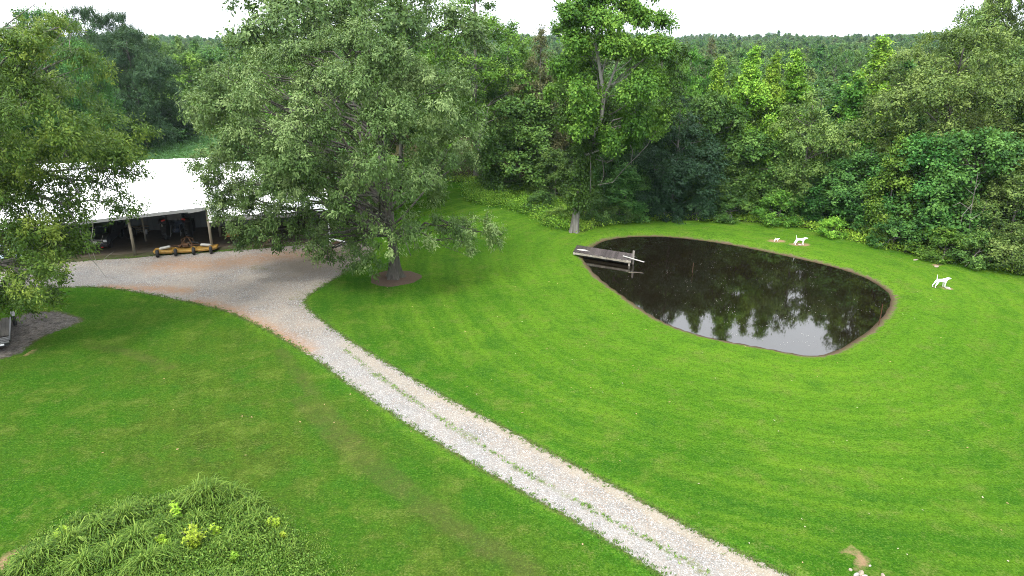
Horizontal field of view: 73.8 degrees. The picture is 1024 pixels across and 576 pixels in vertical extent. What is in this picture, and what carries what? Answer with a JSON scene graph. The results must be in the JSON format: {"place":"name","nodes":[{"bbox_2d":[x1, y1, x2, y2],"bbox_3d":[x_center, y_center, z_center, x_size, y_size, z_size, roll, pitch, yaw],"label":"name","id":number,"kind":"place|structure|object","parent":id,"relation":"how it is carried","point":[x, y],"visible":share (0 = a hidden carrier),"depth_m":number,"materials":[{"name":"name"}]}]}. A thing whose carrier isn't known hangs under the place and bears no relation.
{"place":"outdoors","nodes":[
{"label":"outdoors","id":0,"kind":"place"},
{"bbox_2d":[0,471,361,575],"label":"long grass","id":1,"kind":"structure","parent":0,"point":[141,557],"depth_m":22.94,"materials":[{"name":"green plant"}]},
{"bbox_2d":[45,220,326,257],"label":"barn floor","id":2,"kind":"structure","parent":0,"point":[123,245],"depth_m":58.97,"materials":[{"name":"grey concrete"}]},
{"bbox_2d":[83,221,124,247],"bbox_3d":[-34.691,-4.654,57.993,2.300,1.719,5.646,-5,20,-14],"label":"pickup truck","id":3,"kind":"object","parent":2,"relation":"on","point":[112,232],"visible":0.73,"depth_m":56.90,"materials":[{"name":"black paint"}]},
{"bbox_2d":[158,213,195,239],"bbox_3d":[-29.361,-6.026,59.973,2.440,3.030,4.200,-5,20,-14],"label":"tractor","id":4,"kind":"object","parent":2,"relation":"on","point":[177,222],"visible":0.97,"depth_m":58.84,"materials":[{"name":"rubber"}]},
{"bbox_2d":[0,241,814,575],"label":"driveway","id":5,"kind":"structure","parent":0,"point":[264,287],"depth_m":31.46,"materials":[{"name":"grey gravel"}]},
{"bbox_2d":[9,242,312,264],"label":"gravel edge","id":6,"kind":"structure","parent":5,"relation":"on","point":[129,255],"depth_m":54.79,"materials":[{"name":"gravel"}]},
{"bbox_2d":[153,236,218,256],"bbox_3d":[-26.535,-3.410,55.454,4.824,1.082,2.373,-5,20,-14],"label":"finishing mower","id":7,"kind":"object","parent":5,"relation":"on","point":[185,248],"visible":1,"depth_m":55.33,"materials":[{"name":"metal"}]},
{"bbox_2d":[343,347,709,574],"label":"drive weeds","id":8,"kind":"object","parent":5,"relation":"on","point":[603,514],"visible":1,"depth_m":27.17,"materials":[{"name":"green plant"}]},
{"bbox_2d":[0,125,1023,575],"bbox_3d":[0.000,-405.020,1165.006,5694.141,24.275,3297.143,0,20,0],"label":"ground","id":9,"kind":"structure","parent":0,"point":[908,457],"depth_m":31.39,"materials":[{"name":"green plant"}]},
{"bbox_2d":[0,47,47,164],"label":"oak tree","id":10,"kind":"object","parent":9,"relation":"on","point":[29,110],"visible":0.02,"depth_m":86.05,"materials":[{"name":"green plant"}]},
{"bbox_2d":[0,308,92,362],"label":"gravel patch","id":11,"kind":"object","parent":9,"relation":"on","point":[29,333],"visible":0.84,"depth_m":40.90,"materials":[{"name":"grey gravel"}]},
{"bbox_2d":[0,311,16,346],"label":"utility trailer","id":12,"kind":"object","parent":11,"relation":"on","point":[5,331],"visible":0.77,"depth_m":39.15,"materials":[{"name":"black paint"}]},
{"bbox_2d":[0,5,127,161],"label":"oak tree","id":13,"kind":"object","parent":9,"relation":"on","point":[108,91],"visible":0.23,"depth_m":87.74,"materials":[{"name":"green plant"}]},
{"bbox_2d":[0,2,165,322],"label":"shade tree","id":14,"kind":"object","parent":9,"relation":"on","point":[18,179],"visible":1,"depth_m":34.87,"materials":[{"name":"green plant"}]},
{"bbox_2d":[52,4,141,138],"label":"oak tree","id":15,"kind":"object","parent":9,"relation":"on","point":[84,13],"visible":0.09,"depth_m":105.07,"materials":[{"name":"green plant"}]},
{"bbox_2d":[1,125,255,161],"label":"bean plants","id":16,"kind":"object","parent":9,"relation":"on","point":[177,144],"visible":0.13,"depth_m":108.31,"materials":[{"name":"green plant"}]},
{"bbox_2d":[73,27,188,151],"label":"oak tree","id":17,"kind":"object","parent":9,"relation":"on","point":[166,66],"visible":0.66,"depth_m":104.85,"materials":[{"name":"green plant"}]},
{"bbox_2d":[94,9,172,140],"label":"oak tree","id":18,"kind":"object","parent":9,"relation":"on","point":[117,17],"visible":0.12,"depth_m":109.88,"materials":[{"name":"green plant"}]},
{"bbox_2d":[154,533,169,545],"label":"sweetgum seedling","id":19,"kind":"object","parent":9,"relation":"on","point":[162,539],"visible":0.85,"depth_m":22.96,"materials":[{"name":"green plant"}]},
{"bbox_2d":[0,158,330,258],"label":"pole barn","id":20,"kind":"structure","parent":9,"relation":"on","point":[171,191],"depth_m":56.93,"materials":[{"name":"white metal"}]},
{"bbox_2d":[158,42,190,75],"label":"woodland tree","id":21,"kind":"object","parent":9,"relation":"on","point":[166,48],"visible":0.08,"depth_m":151.72,"materials":[{"name":"green plant"}]},
{"bbox_2d":[146,101,203,143],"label":"maple tree","id":22,"kind":"object","parent":9,"relation":"on","point":[189,127],"visible":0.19,"depth_m":116.55,"materials":[{"name":"green plant"}]},
{"bbox_2d":[1,488,349,575],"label":"broadleaf weeds","id":23,"kind":"object","parent":9,"relation":"on","point":[250,563],"visible":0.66,"depth_m":22.51,"materials":[{"name":"green plant"}]},
{"bbox_2d":[169,500,182,517],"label":"sweetgum seedling","id":24,"kind":"object","parent":9,"relation":"on","point":[176,511],"visible":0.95,"depth_m":24.23,"materials":[{"name":"green plant"}]},
{"bbox_2d":[173,34,187,53],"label":"woodland tree","id":25,"kind":"object","parent":9,"relation":"on","point":[178,42],"visible":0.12,"depth_m":163.57,"materials":[{"name":"green plant"}]},
{"bbox_2d":[150,50,224,125],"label":"maple tree","id":26,"kind":"object","parent":9,"relation":"on","point":[190,61],"visible":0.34,"depth_m":138.93,"materials":[{"name":"green plant"}]},
{"bbox_2d":[179,521,207,548],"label":"sweetgum seedling","id":27,"kind":"object","parent":9,"relation":"on","point":[193,535],"visible":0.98,"depth_m":22.74,"materials":[{"name":"green plant"}]},
{"bbox_2d":[188,38,199,54],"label":"woodland tree","id":28,"kind":"object","parent":9,"relation":"on","point":[194,47],"visible":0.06,"depth_m":159.03,"materials":[{"name":"green plant"}]},
{"bbox_2d":[186,46,243,124],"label":"maple tree","id":29,"kind":"object","parent":9,"relation":"on","point":[208,53],"visible":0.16,"depth_m":142.60,"materials":[{"name":"green plant"}]},
{"bbox_2d":[225,61,314,133],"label":"oak tree","id":30,"kind":"object","parent":9,"relation":"on","point":[267,114],"visible":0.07,"depth_m":81.02,"materials":[{"name":"green plant"}]},
{"bbox_2d":[266,516,282,527],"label":"sweetgum seedling","id":31,"kind":"object","parent":9,"relation":"on","point":[274,522],"visible":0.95,"depth_m":23.65,"materials":[{"name":"green plant"}]},
{"bbox_2d":[174,0,500,225],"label":"oak tree","id":32,"kind":"object","parent":9,"relation":"on","point":[315,13],"visible":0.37,"depth_m":59.43,"materials":[{"name":"green plant"}]},
{"bbox_2d":[174,14,510,282],"bbox_3d":[-12.062,-9.408,47.717,19.089,17.790,23.221,-15,24,-36],"label":"oak tree","id":33,"kind":"object","parent":9,"relation":"on","point":[281,162],"visible":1,"depth_m":42.55,"materials":[{"name":"green plant"}]},
{"bbox_2d":[371,270,421,286],"bbox_3d":[-8.430,-0.740,49.501,3.724,0.055,3.752,0,20,0],"label":"mulch bed","id":34,"kind":"object","parent":9,"relation":"on","point":[411,277],"visible":0.83,"depth_m":49.06,"materials":[{"name":"brown soil"}]},
{"bbox_2d":[352,4,449,171],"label":"oak tree","id":35,"kind":"object","parent":9,"relation":"on","point":[400,148],"visible":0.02,"depth_m":85.48,"materials":[{"name":"green plant"}]},
{"bbox_2d":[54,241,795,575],"bbox_3d":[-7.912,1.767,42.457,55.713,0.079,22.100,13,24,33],"label":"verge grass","id":36,"kind":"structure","parent":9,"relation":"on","point":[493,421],"depth_m":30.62,"materials":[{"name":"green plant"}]},
{"bbox_2d":[407,29,477,153],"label":"oak tree","id":37,"kind":"object","parent":9,"relation":"on","point":[424,103],"visible":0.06,"depth_m":82.71,"materials":[{"name":"green plant"}]},
{"bbox_2d":[408,0,540,177],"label":"oak tree","id":38,"kind":"object","parent":9,"relation":"on","point":[495,76],"visible":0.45,"depth_m":78.88,"materials":[{"name":"green plant"}]},
{"bbox_2d":[478,24,532,163],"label":"oak tree","id":39,"kind":"object","parent":9,"relation":"on","point":[492,94],"visible":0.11,"depth_m":86.68,"materials":[{"name":"green plant"}]},
{"bbox_2d":[463,93,559,194],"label":"maple tree","id":40,"kind":"object","parent":9,"relation":"on","point":[497,148],"visible":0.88,"depth_m":74.00,"materials":[{"name":"green plant"}]},
{"bbox_2d":[455,177,570,230],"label":"weed bank","id":41,"kind":"structure","parent":9,"relation":"on","point":[478,193],"depth_m":71.78,"materials":[{"name":"green plant"}]},
{"bbox_2d":[495,22,572,166],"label":"spruce tree","id":42,"kind":"object","parent":9,"relation":"on","point":[542,39],"visible":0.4,"depth_m":76.78,"materials":[{"name":"green plant"}]},
{"bbox_2d":[520,189,558,214],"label":"shrub","id":43,"kind":"object","parent":9,"relation":"on","point":[542,196],"visible":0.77,"depth_m":68.21,"materials":[{"name":"green plant"}]},
{"bbox_2d":[525,148,573,204],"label":"maple tree","id":44,"kind":"object","parent":9,"relation":"on","point":[560,161],"visible":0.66,"depth_m":71.17,"materials":[{"name":"green plant"}]},
{"bbox_2d":[540,206,571,225],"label":"shrub","id":45,"kind":"object","parent":9,"relation":"on","point":[561,211],"visible":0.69,"depth_m":64.06,"materials":[{"name":"green plant"}]},
{"bbox_2d":[567,188,616,225],"bbox_3d":[7.535,-7.510,64.528,4.607,3.826,4.497,6,21,17],"label":"shrub","id":46,"kind":"object","parent":9,"relation":"on","point":[597,198],"visible":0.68,"depth_m":63.49,"materials":[{"name":"green plant"}]},
{"bbox_2d":[538,0,693,233],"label":"sweetgum tree","id":47,"kind":"object","parent":9,"relation":"on","point":[588,125],"visible":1,"depth_m":55.14,"materials":[{"name":"green plant"}]},
{"bbox_2d":[598,201,643,223],"bbox_3d":[10.369,-7.195,65.065,3.971,2.472,3.876,-10,22,-27],"label":"shrub","id":48,"kind":"object","parent":9,"relation":"on","point":[629,216],"visible":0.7,"depth_m":64.35,"materials":[{"name":"green plant"}]},
{"bbox_2d":[589,162,653,223],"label":"maple tree","id":49,"kind":"object","parent":9,"relation":"on","point":[620,186],"visible":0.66,"depth_m":64.76,"materials":[{"name":"green plant"}]},
{"bbox_2d":[585,100,661,206],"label":"maple tree","id":50,"kind":"object","parent":9,"relation":"on","point":[600,173],"visible":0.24,"depth_m":67.04,"materials":[{"name":"green plant"}]},
{"bbox_2d":[599,56,663,155],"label":"oak tree","id":51,"kind":"object","parent":9,"relation":"on","point":[617,74],"visible":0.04,"depth_m":71.18,"materials":[{"name":"green plant"}]},
{"bbox_2d":[604,137,674,200],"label":"hackberry tree","id":52,"kind":"object","parent":9,"relation":"on","point":[633,156],"visible":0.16,"depth_m":66.50,"materials":[{"name":"green plant"}]},
{"bbox_2d":[613,33,705,146],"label":"oak tree","id":53,"kind":"object","parent":9,"relation":"on","point":[691,71],"visible":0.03,"depth_m":74.42,"materials":[{"name":"green plant"}]},
{"bbox_2d":[644,196,688,221],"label":"shrub","id":54,"kind":"object","parent":9,"relation":"on","point":[658,208],"visible":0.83,"depth_m":65.01,"materials":[{"name":"green plant"}]},
{"bbox_2d":[648,55,704,159],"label":"oak tree","id":55,"kind":"object","parent":9,"relation":"on","point":[688,93],"visible":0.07,"depth_m":72.68,"materials":[{"name":"green plant"}]},
{"bbox_2d":[626,94,734,224],"bbox_3d":[15.804,-12.446,65.990,11.726,12.604,10.710,13,23,32],"label":"spruce tree","id":56,"kind":"object","parent":9,"relation":"on","point":[674,169],"visible":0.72,"depth_m":64.30,"materials":[{"name":"green plant"}]},
{"bbox_2d":[663,45,713,115],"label":"oak tree","id":57,"kind":"object","parent":9,"relation":"on","point":[694,55],"visible":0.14,"depth_m":73.47,"materials":[{"name":"green plant"}]},
{"bbox_2d":[680,195,718,220],"bbox_3d":[18.027,-7.574,65.840,3.910,2.744,4.005,-15,24,-36],"label":"shrub","id":58,"kind":"object","parent":9,"relation":"on","point":[690,205],"visible":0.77,"depth_m":64.84,"materials":[{"name":"green plant"}]},
{"bbox_2d":[682,54,724,112],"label":"oak tree","id":59,"kind":"object","parent":9,"relation":"on","point":[707,62],"visible":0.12,"depth_m":73.87,"materials":[{"name":"green plant"}]},
{"bbox_2d":[653,86,757,205],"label":"maple tree","id":60,"kind":"object","parent":9,"relation":"on","point":[713,106],"visible":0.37,"depth_m":66.76,"materials":[{"name":"green plant"}]},
{"bbox_2d":[680,54,737,200],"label":"tulip tree","id":61,"kind":"object","parent":9,"relation":"on","point":[716,76],"visible":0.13,"depth_m":68.99,"materials":[{"name":"green plant"}]},
{"bbox_2d":[696,34,724,79],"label":"chestnut oak tree","id":62,"kind":"object","parent":9,"relation":"on","point":[711,46],"visible":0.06,"depth_m":141.40,"materials":[{"name":"green plant"}]},
{"bbox_2d":[678,147,765,217],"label":"maple tree","id":63,"kind":"object","parent":9,"relation":"on","point":[730,185],"visible":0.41,"depth_m":66.21,"materials":[{"name":"green plant"}]},
{"bbox_2d":[701,194,754,223],"bbox_3d":[20.830,-7.626,65.729,4.659,2.989,4.548,-14,24,-34],"label":"shrub","id":64,"kind":"object","parent":9,"relation":"on","point":[741,204],"visible":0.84,"depth_m":64.84,"materials":[{"name":"green plant"}]},
{"bbox_2d":[718,55,738,83],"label":"woodland tree","id":65,"kind":"object","parent":9,"relation":"on","point":[730,66],"visible":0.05,"depth_m":178.62,"materials":[{"name":"green plant"}]},
{"bbox_2d":[442,172,1021,273],"bbox_3d":[16.855,-6.362,64.075,67.943,1.195,17.738,12,23,31],"label":"brush","id":66,"kind":"object","parent":9,"relation":"on","point":[583,225],"visible":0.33,"depth_m":62.88,"materials":[{"name":"green plant"}]},
{"bbox_2d":[726,72,752,126],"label":"tulip tree","id":67,"kind":"object","parent":9,"relation":"on","point":[733,79],"visible":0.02,"depth_m":74.60,"materials":[{"name":"green plant"}]},
{"bbox_2d":[721,43,780,203],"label":"tulip tree","id":68,"kind":"object","parent":9,"relation":"on","point":[750,91],"visible":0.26,"depth_m":67.53,"materials":[{"name":"green plant"}]},
{"bbox_2d":[706,128,796,214],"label":"maple tree","id":69,"kind":"object","parent":9,"relation":"on","point":[759,148],"visible":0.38,"depth_m":66.01,"materials":[{"name":"green plant"}]},
{"bbox_2d":[750,49,792,154],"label":"tulip tree","id":70,"kind":"object","parent":9,"relation":"on","point":[773,72],"visible":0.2,"depth_m":69.45,"materials":[{"name":"green plant"}]},
{"bbox_2d":[749,188,805,228],"bbox_3d":[25.054,-7.497,64.383,5.111,3.930,5.236,0,20,1],"label":"shrub","id":71,"kind":"object","parent":9,"relation":"on","point":[769,218],"visible":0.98,"depth_m":63.37,"materials":[{"name":"green plant"}]},
{"bbox_2d":[746,163,818,217],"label":"maple tree","id":72,"kind":"object","parent":9,"relation":"on","point":[762,184],"visible":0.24,"depth_m":65.93,"materials":[{"name":"green plant"}]},
{"bbox_2d":[760,47,818,178],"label":"tulip tree","id":73,"kind":"object","parent":9,"relation":"on","point":[796,83],"visible":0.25,"depth_m":68.93,"materials":[{"name":"green plant"}]},
{"bbox_2d":[754,87,849,215],"bbox_3d":[28.352,-12.423,65.474,9.927,13.177,10.187,3,20,9],"label":"sourwood tree","id":74,"kind":"object","parent":9,"relation":"on","point":[827,139],"visible":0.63,"depth_m":63.60,"materials":[{"name":"green plant"}]},
{"bbox_2d":[806,68,817,84],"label":"woodland tree","id":75,"kind":"object","parent":9,"relation":"on","point":[812,74],"visible":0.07,"depth_m":173.13,"materials":[{"name":"green plant"}]},
{"bbox_2d":[794,87,835,117],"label":"woodland tree","id":76,"kind":"object","parent":9,"relation":"on","point":[824,93],"visible":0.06,"depth_m":96.72,"materials":[{"name":"green plant"}]},
{"bbox_2d":[809,79,838,109],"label":"woodland tree","id":77,"kind":"object","parent":9,"relation":"on","point":[821,83],"visible":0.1,"depth_m":127.64,"materials":[{"name":"green plant"}]},
{"bbox_2d":[787,158,862,225],"bbox_3d":[30.323,-9.158,65.117,8.655,6.321,10.008,11,23,29],"label":"maple tree","id":78,"kind":"object","parent":9,"relation":"on","point":[816,216],"visible":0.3,"depth_m":63.21,"materials":[{"name":"green plant"}]},
{"bbox_2d":[816,215,848,238],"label":"shrub","id":79,"kind":"object","parent":9,"relation":"on","point":[833,221],"visible":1,"depth_m":59.74,"materials":[{"name":"green plant"}]},
{"bbox_2d":[816,55,855,95],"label":"woodland tree","id":80,"kind":"object","parent":9,"relation":"on","point":[839,67],"visible":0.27,"depth_m":158.04,"materials":[{"name":"green plant"}]},
{"bbox_2d":[810,72,862,155],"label":"tulip tree","id":81,"kind":"object","parent":9,"relation":"on","point":[837,90],"visible":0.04,"depth_m":75.94,"materials":[{"name":"green plant"}]},
{"bbox_2d":[819,49,863,82],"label":"woodland tree","id":82,"kind":"object","parent":9,"relation":"on","point":[845,54],"visible":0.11,"depth_m":178.65,"materials":[{"name":"green plant"}]},
{"bbox_2d":[818,70,878,181],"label":"tulip tree","id":83,"kind":"object","parent":9,"relation":"on","point":[853,98],"visible":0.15,"depth_m":68.07,"materials":[{"name":"green plant"}]},
{"bbox_2d":[805,147,895,234],"bbox_3d":[32.306,-8.793,62.042,10.245,7.909,8.860,6,21,17],"label":"maple tree","id":84,"kind":"object","parent":9,"relation":"on","point":[851,167],"visible":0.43,"depth_m":60.72,"materials":[{"name":"green plant"}]},
{"bbox_2d":[840,49,872,84],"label":"woodland tree","id":85,"kind":"object","parent":9,"relation":"on","point":[859,61],"visible":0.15,"depth_m":161.21,"materials":[{"name":"green plant"}]},
{"bbox_2d":[813,34,918,160],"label":"tulip tree","id":86,"kind":"object","parent":9,"relation":"on","point":[879,52],"visible":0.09,"depth_m":71.71,"materials":[{"name":"green plant"}]},
{"bbox_2d":[850,131,925,243],"bbox_3d":[32.359,-8.167,58.312,5.223,10.308,6.040,-1,20,-4],"label":"maple tree","id":87,"kind":"object","parent":9,"relation":"on","point":[899,179],"visible":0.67,"depth_m":57.46,"materials":[{"name":"green plant"}]},
{"bbox_2d":[864,214,924,248],"bbox_3d":[31.918,-4.482,56.692,4.594,3.221,4.484,17,26,39],"label":"shrub","id":88,"kind":"object","parent":9,"relation":"on","point":[895,226],"visible":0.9,"depth_m":56.07,"materials":[{"name":"green plant"}]},
{"bbox_2d":[866,59,929,151],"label":"tulip tree","id":89,"kind":"object","parent":9,"relation":"on","point":[910,66],"visible":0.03,"depth_m":70.27,"materials":[{"name":"green plant"}]},
{"bbox_2d":[849,131,979,243],"bbox_3d":[34.538,-8.463,58.216,9.140,10.153,10.569,0,20,1],"label":"maple tree","id":90,"kind":"object","parent":9,"relation":"on","point":[918,146],"visible":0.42,"depth_m":55.57,"materials":[{"name":"green plant"}]},
{"bbox_2d":[822,23,1023,217],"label":"oak tree","id":91,"kind":"object","parent":9,"relation":"on","point":[898,101],"visible":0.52,"depth_m":59.11,"materials":[{"name":"green plant"}]},
{"bbox_2d":[905,148,972,247],"bbox_3d":[35.886,-7.350,57.201,4.684,9.315,5.418,-5,20,-13],"label":"maple tree","id":92,"kind":"object","parent":9,"relation":"on","point":[923,200],"visible":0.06,"depth_m":56.42,"materials":[{"name":"green plant"}]},
{"bbox_2d":[903,225,982,264],"bbox_3d":[34.059,-3.436,53.922,4.904,3.074,4.786,-4,20,-11],"label":"shrub","id":93,"kind":"object","parent":9,"relation":"on","point":[933,242],"visible":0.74,"depth_m":53.16,"materials":[{"name":"green plant"}]},
{"bbox_2d":[884,124,1023,250],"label":"maple tree","id":94,"kind":"object","parent":9,"relation":"on","point":[1001,154],"visible":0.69,"depth_m":53.73,"materials":[{"name":"green plant"}]},
{"bbox_2d":[953,174,986,228],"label":"dead sapling","id":95,"kind":"object","parent":9,"relation":"on","point":[972,202],"visible":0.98,"depth_m":52.36,"materials":[{"name":"grey wood"}]},
{"bbox_2d":[921,0,1023,128],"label":"oak tree","id":96,"kind":"object","parent":9,"relation":"on","point":[974,20],"visible":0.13,"depth_m":73.65,"materials":[{"name":"green plant"}]},
{"bbox_2d":[943,228,1009,271],"bbox_3d":[35.562,-2.972,52.473,4.677,3.216,4.792,-3,20,-9],"label":"shrub","id":97,"kind":"object","parent":9,"relation":"on","point":[980,236],"visible":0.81,"depth_m":51.75,"materials":[{"name":"green plant"}]},
{"bbox_2d":[932,0,1023,127],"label":"oak tree","id":98,"kind":"object","parent":9,"relation":"on","point":[1015,19],"visible":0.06,"depth_m":77.40,"materials":[{"name":"green plant"}]},
{"bbox_2d":[951,159,1023,263],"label":"sourwood tree","id":99,"kind":"object","parent":9,"relation":"on","point":[996,204],"visible":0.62,"depth_m":52.80,"materials":[{"name":"green plant"}]},
{"bbox_2d":[969,101,1018,128],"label":"woodland tree","id":100,"kind":"object","parent":9,"relation":"on","point":[996,106],"visible":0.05,"depth_m":68.41,"materials":[{"name":"green plant"}]},
{"bbox_2d":[978,102,1023,236],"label":"maple tree","id":101,"kind":"object","parent":9,"relation":"on","point":[1020,119],"visible":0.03,"depth_m":58.88,"materials":[{"name":"green plant"}]},
{"bbox_2d":[985,229,1023,274],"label":"shrub","id":102,"kind":"object","parent":9,"relation":"on","point":[1013,244],"visible":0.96,"depth_m":50.02,"materials":[{"name":"green plant"}]},
{"bbox_2d":[0,0,1023,38],"label":"sky","id":103,"kind":"structure","parent":0,"point":[840,18],"materials":[{"name":"white"}]},
{"bbox_2d":[583,237,890,355],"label":"pond water","id":104,"kind":"structure","parent":0,"point":[755,298],"depth_m":47.41,"materials":[{"name":"black liquid"}]},
{"bbox_2d":[573,245,634,265],"bbox_3d":[7.335,-2.494,55.129,5.469,1.980,1.995,11,22,28],"label":"dock","id":105,"kind":"object","parent":104,"relation":"in","point":[604,254],"visible":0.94,"depth_m":54.70,"materials":[{"name":"grey wood"}]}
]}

